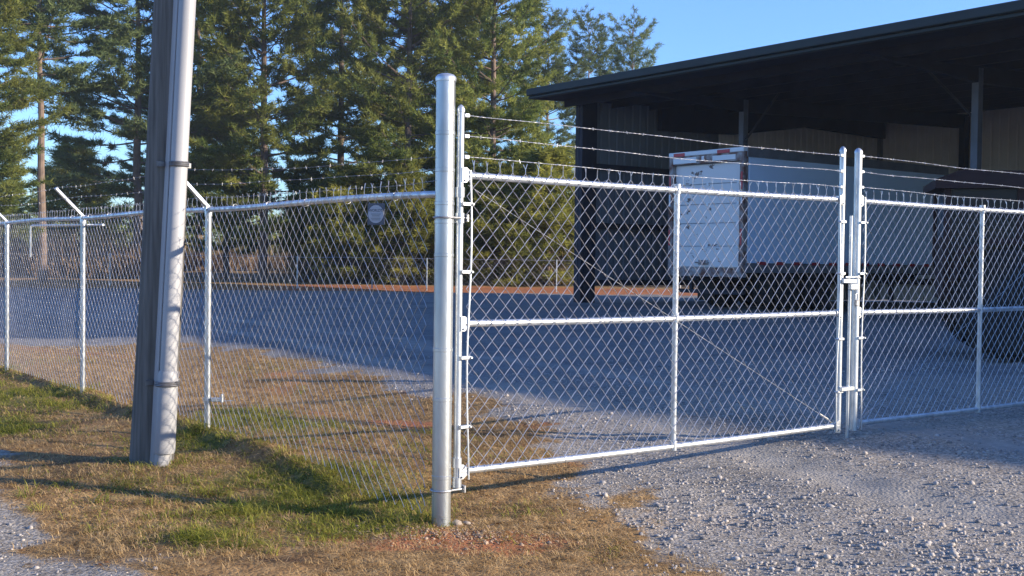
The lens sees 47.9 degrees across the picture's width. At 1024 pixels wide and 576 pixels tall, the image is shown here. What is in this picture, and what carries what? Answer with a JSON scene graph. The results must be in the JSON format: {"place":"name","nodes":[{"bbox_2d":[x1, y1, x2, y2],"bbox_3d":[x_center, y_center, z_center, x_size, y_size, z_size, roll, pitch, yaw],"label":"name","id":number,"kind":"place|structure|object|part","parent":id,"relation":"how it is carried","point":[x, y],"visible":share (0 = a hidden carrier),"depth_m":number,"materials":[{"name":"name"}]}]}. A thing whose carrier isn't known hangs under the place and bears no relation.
{"place":"outdoors","nodes":[
{"label":"outdoors","id":0,"kind":"place"},
{"bbox_2d":[0,342,755,575],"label":"dry grass","id":1,"kind":"structure","parent":0,"point":[219,552],"depth_m":7.61,"materials":[{"name":"brown plant"}]},
{"bbox_2d":[0,0,1014,242],"label":"sky","id":2,"kind":"structure","parent":0,"point":[688,29],"materials":[{"name":"blue"}]},
{"bbox_2d":[0,244,1023,575],"bbox_3d":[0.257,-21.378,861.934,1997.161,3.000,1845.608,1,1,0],"label":"ground","id":3,"kind":"structure","parent":0,"point":[866,488],"depth_m":9.71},
{"bbox_2d":[0,128,37,249],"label":"pine tree","id":4,"kind":"object","parent":3,"relation":"on","point":[23,198],"visible":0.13,"depth_m":84.94,"materials":[{"name":"green plant"}]},
{"bbox_2d":[0,0,72,241],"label":"pine tree","id":5,"kind":"object","parent":3,"relation":"on","point":[16,100],"visible":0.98,"depth_m":50.09,"materials":[{"name":"green plant"}]},
{"bbox_2d":[14,139,133,251],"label":"pine tree","id":6,"kind":"object","parent":3,"relation":"on","point":[91,200],"visible":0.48,"depth_m":78.69,"materials":[{"name":"green plant"}]},
{"bbox_2d":[0,0,150,281],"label":"pine tree","id":7,"kind":"object","parent":3,"relation":"on","point":[55,33],"visible":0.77,"depth_m":54.76,"materials":[{"name":"green plant"}]},
{"bbox_2d":[20,0,271,277],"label":"pine tree","id":8,"kind":"object","parent":3,"relation":"on","point":[135,131],"visible":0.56,"depth_m":58.02,"materials":[{"name":"green plant"}]},
{"bbox_2d":[89,45,205,226],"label":"pine tree","id":9,"kind":"object","parent":3,"relation":"on","point":[126,165],"visible":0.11,"depth_m":68.82,"materials":[{"name":"green plant"}]},
{"bbox_2d":[129,0,195,466],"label":"utility pole","id":10,"kind":"object","parent":3,"relation":"on","point":[156,385],"visible":0.97,"depth_m":8.24,"materials":[{"name":"grey wood"}]},
{"bbox_2d":[127,0,273,270],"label":"pine tree","id":11,"kind":"object","parent":3,"relation":"on","point":[197,47],"visible":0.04,"depth_m":70.80,"materials":[{"name":"green plant"}]},
{"bbox_2d":[0,156,436,510],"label":"chain link fence","id":12,"kind":"object","parent":3,"relation":"on","point":[207,209],"visible":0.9,"depth_m":9.57,"materials":[{"name":"metal"}]},
{"bbox_2d":[368,203,384,224],"bbox_3d":[-0.845,-0.460,7.164,0.125,0.135,0.008,1,2,25],"label":"fence sign","id":13,"kind":"object","parent":12,"relation":"attached to","point":[376,213],"visible":1,"depth_m":7.16,"materials":[{"name":"grey"}]},
{"bbox_2d":[185,38,282,279],"bbox_3d":[-15.175,-6.832,61.914,6.812,13.232,6.610,2,2,45],"label":"pine tree","id":14,"kind":"object","parent":3,"relation":"on","point":[202,179],"visible":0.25,"depth_m":60.91,"materials":[{"name":"green plant"}]},
{"bbox_2d":[187,0,359,281],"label":"pine tree","id":15,"kind":"object","parent":3,"relation":"on","point":[228,21],"visible":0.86,"depth_m":57.07,"materials":[{"name":"green plant"}]},
{"bbox_2d":[1,188,563,256],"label":"woods","id":16,"kind":"object","parent":3,"relation":"on","point":[203,228],"visible":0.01,"depth_m":105.47,"materials":[{"name":"green plant"}]},
{"bbox_2d":[276,175,366,280],"bbox_3d":[-9.548,-3.006,59.981,5.406,5.803,5.100,1,2,21],"label":"young pine","id":17,"kind":"object","parent":3,"relation":"on","point":[314,181],"visible":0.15,"depth_m":59.31,"materials":[{"name":"green plant"}]},
{"bbox_2d":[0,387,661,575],"bbox_3d":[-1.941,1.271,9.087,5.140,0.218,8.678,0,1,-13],"label":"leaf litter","id":18,"kind":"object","parent":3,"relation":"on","point":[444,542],"visible":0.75,"depth_m":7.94,"materials":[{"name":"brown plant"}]},
{"bbox_2d":[0,352,664,561],"bbox_3d":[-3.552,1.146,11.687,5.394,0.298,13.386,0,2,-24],"label":"green grass","id":19,"kind":"structure","parent":3,"relation":"on","point":[198,534],"depth_m":7.66,"materials":[{"name":"green plant"}]},
{"bbox_2d":[267,0,420,227],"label":"pine tree","id":20,"kind":"object","parent":3,"relation":"on","point":[343,67],"visible":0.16,"depth_m":64.49,"materials":[{"name":"green plant"}]},
{"bbox_2d":[0,220,696,286],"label":"brush","id":21,"kind":"object","parent":3,"relation":"on","point":[92,259],"visible":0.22,"depth_m":61.87,"materials":[{"name":"brown plant"}]},
{"bbox_2d":[0,251,696,292],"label":"boundary fence","id":22,"kind":"object","parent":3,"relation":"on","point":[110,254],"visible":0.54,"depth_m":53.17,"materials":[{"name":"metal"}]},
{"bbox_2d":[291,159,409,282],"bbox_3d":[-7.713,-3.219,57.893,6.811,6.499,6.426,0,2,-36],"label":"young pine","id":23,"kind":"object","parent":3,"relation":"on","point":[353,179],"visible":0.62,"depth_m":56.50,"materials":[{"name":"green plant"}]},
{"bbox_2d":[346,164,434,283],"bbox_3d":[-5.545,-3.071,57.342,5.738,6.267,6.081,1,1,-3],"label":"young pine","id":24,"kind":"object","parent":3,"relation":"on","point":[403,176],"visible":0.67,"depth_m":56.02,"materials":[{"name":"green plant"}]},
{"bbox_2d":[318,0,505,281],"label":"pine tree","id":25,"kind":"object","parent":3,"relation":"on","point":[374,27],"visible":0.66,"depth_m":58.14,"materials":[{"name":"green plant"}]},
{"bbox_2d":[265,517,611,557],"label":"pebbles","id":26,"kind":"object","parent":3,"relation":"on","point":[475,535],"visible":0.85,"depth_m":6.71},
{"bbox_2d":[396,158,499,283],"bbox_3d":[-3.336,-3.377,58.963,6.487,6.964,6.120,2,2,29],"label":"young pine","id":27,"kind":"object","parent":3,"relation":"on","point":[465,238],"visible":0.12,"depth_m":58.01,"materials":[{"name":"green plant"}]},
{"bbox_2d":[430,73,468,526],"bbox_3d":[-0.388,0.217,6.969,0.208,3.009,0.142,0,2,-37],"label":"gate post","id":28,"kind":"object","parent":3,"relation":"on","point":[441,490],"visible":0.96,"depth_m":6.90,"materials":[{"name":"metal"}]},
{"bbox_2d":[452,105,860,487],"bbox_3d":[1.212,0.058,8.115,3.871,2.349,0.111,0,2,-36],"label":"gate leaf","id":29,"kind":"object","parent":28,"relation":"attached to","point":[461,471],"visible":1,"depth_m":7.89,"materials":[{"name":"metal"}]},
{"bbox_2d":[854,293,858,305],"bbox_3d":[2.758,0.092,9.217,0.045,0.104,0.025,0,2,-37],"label":"padlock","id":30,"kind":"object","parent":29,"relation":"hanging from","point":[856,302],"visible":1,"depth_m":9.21,"materials":[{"name":"metal"}]},
{"bbox_2d":[374,0,539,216],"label":"pine tree","id":31,"kind":"object","parent":3,"relation":"on","point":[430,84],"visible":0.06,"depth_m":72.23,"materials":[{"name":"green plant"}]},
{"bbox_2d":[452,519,462,525],"bbox_3d":[-0.339,1.427,6.990,0.065,0.050,0.053,2,2,38],"label":"concrete lump","id":32,"kind":"object","parent":3,"relation":"on","point":[456,522],"visible":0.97,"depth_m":6.97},
{"bbox_2d":[392,0,579,284],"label":"pine tree","id":33,"kind":"object","parent":3,"relation":"on","point":[523,12],"visible":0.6,"depth_m":58.92,"materials":[{"name":"green plant"}]},
{"bbox_2d":[433,157,564,286],"bbox_3d":[-0.778,-3.192,57.025,6.793,6.732,6.409,0,2,-28],"label":"young pine","id":34,"kind":"object","parent":3,"relation":"on","point":[505,168],"visible":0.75,"depth_m":56.27,"materials":[{"name":"green plant"}]},
{"bbox_2d":[483,139,574,285],"bbox_3d":[2.411,-3.586,57.803,7.730,7.660,7.293,2,2,38],"label":"young pine","id":35,"kind":"object","parent":3,"relation":"on","point":[558,155],"visible":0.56,"depth_m":56.67,"materials":[{"name":"green plant"}]},
{"bbox_2d":[496,6,595,239],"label":"pine tree","id":36,"kind":"object","parent":3,"relation":"on","point":[558,63],"visible":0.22,"depth_m":73.14,"materials":[{"name":"green plant"}]},
{"bbox_2d":[554,194,574,266],"bbox_3d":[5.131,-3.514,62.304,7.027,6.964,6.630,0,2,-19],"label":"young pine","id":37,"kind":"object","parent":3,"relation":"on","point":[567,231],"depth_m":61.47,"materials":[{"name":"green plant"}]},
{"bbox_2d":[545,4,623,155],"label":"pine tree","id":38,"kind":"object","parent":3,"relation":"on","point":[603,55],"visible":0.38,"depth_m":77.19,"materials":[{"name":"green plant"}]},
{"bbox_2d":[593,5,664,74],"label":"pine tree","id":39,"kind":"object","parent":3,"relation":"on","point":[636,46],"visible":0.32,"depth_m":78.98,"materials":[{"name":"green plant"}]},
{"bbox_2d":[526,0,1023,304],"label":"storage shed","id":40,"kind":"structure","parent":3,"relation":"on","point":[946,89],"depth_m":33.15,"materials":[{"name":"paint"}]},
{"bbox_2d":[668,147,947,309],"bbox_3d":[8.118,-1.458,31.003,8.483,3.930,2.566,0,2,-37],"label":"semi trailer","id":41,"kind":"object","parent":3,"relation":"on","point":[710,169],"visible":0.78,"depth_m":28.99,"materials":[{"name":"metal"}]},
{"bbox_3d":[4.834,-1.792,28.533,0.108,2.548,2.220,0,2,-37],"label":"rear door","id":42,"kind":"part","parent":41,"relation":"part of","materials":[{"name":"white metal"}]},
{"bbox_2d":[849,148,1023,430],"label":"gate leaf","id":43,"kind":"object","parent":3,"relation":"on","point":[857,313],"visible":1,"depth_m":9.84,"materials":[{"name":"metal"}]},
{"bbox_2d":[923,170,1023,360],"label":"farm tractor","id":44,"kind":"object","parent":3,"relation":"on","point":[960,189],"visible":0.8,"depth_m":15.71,"materials":[{"name":"metal"}]},
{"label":"window","id":45,"kind":"part","parent":44,"relation":"part of","materials":[{"name":"black glass"}]},
{"bbox_2d":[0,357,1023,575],"bbox_3d":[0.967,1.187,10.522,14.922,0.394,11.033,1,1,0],"label":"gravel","id":46,"kind":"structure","parent":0,"point":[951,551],"depth_m":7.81,"materials":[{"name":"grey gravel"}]}
]}

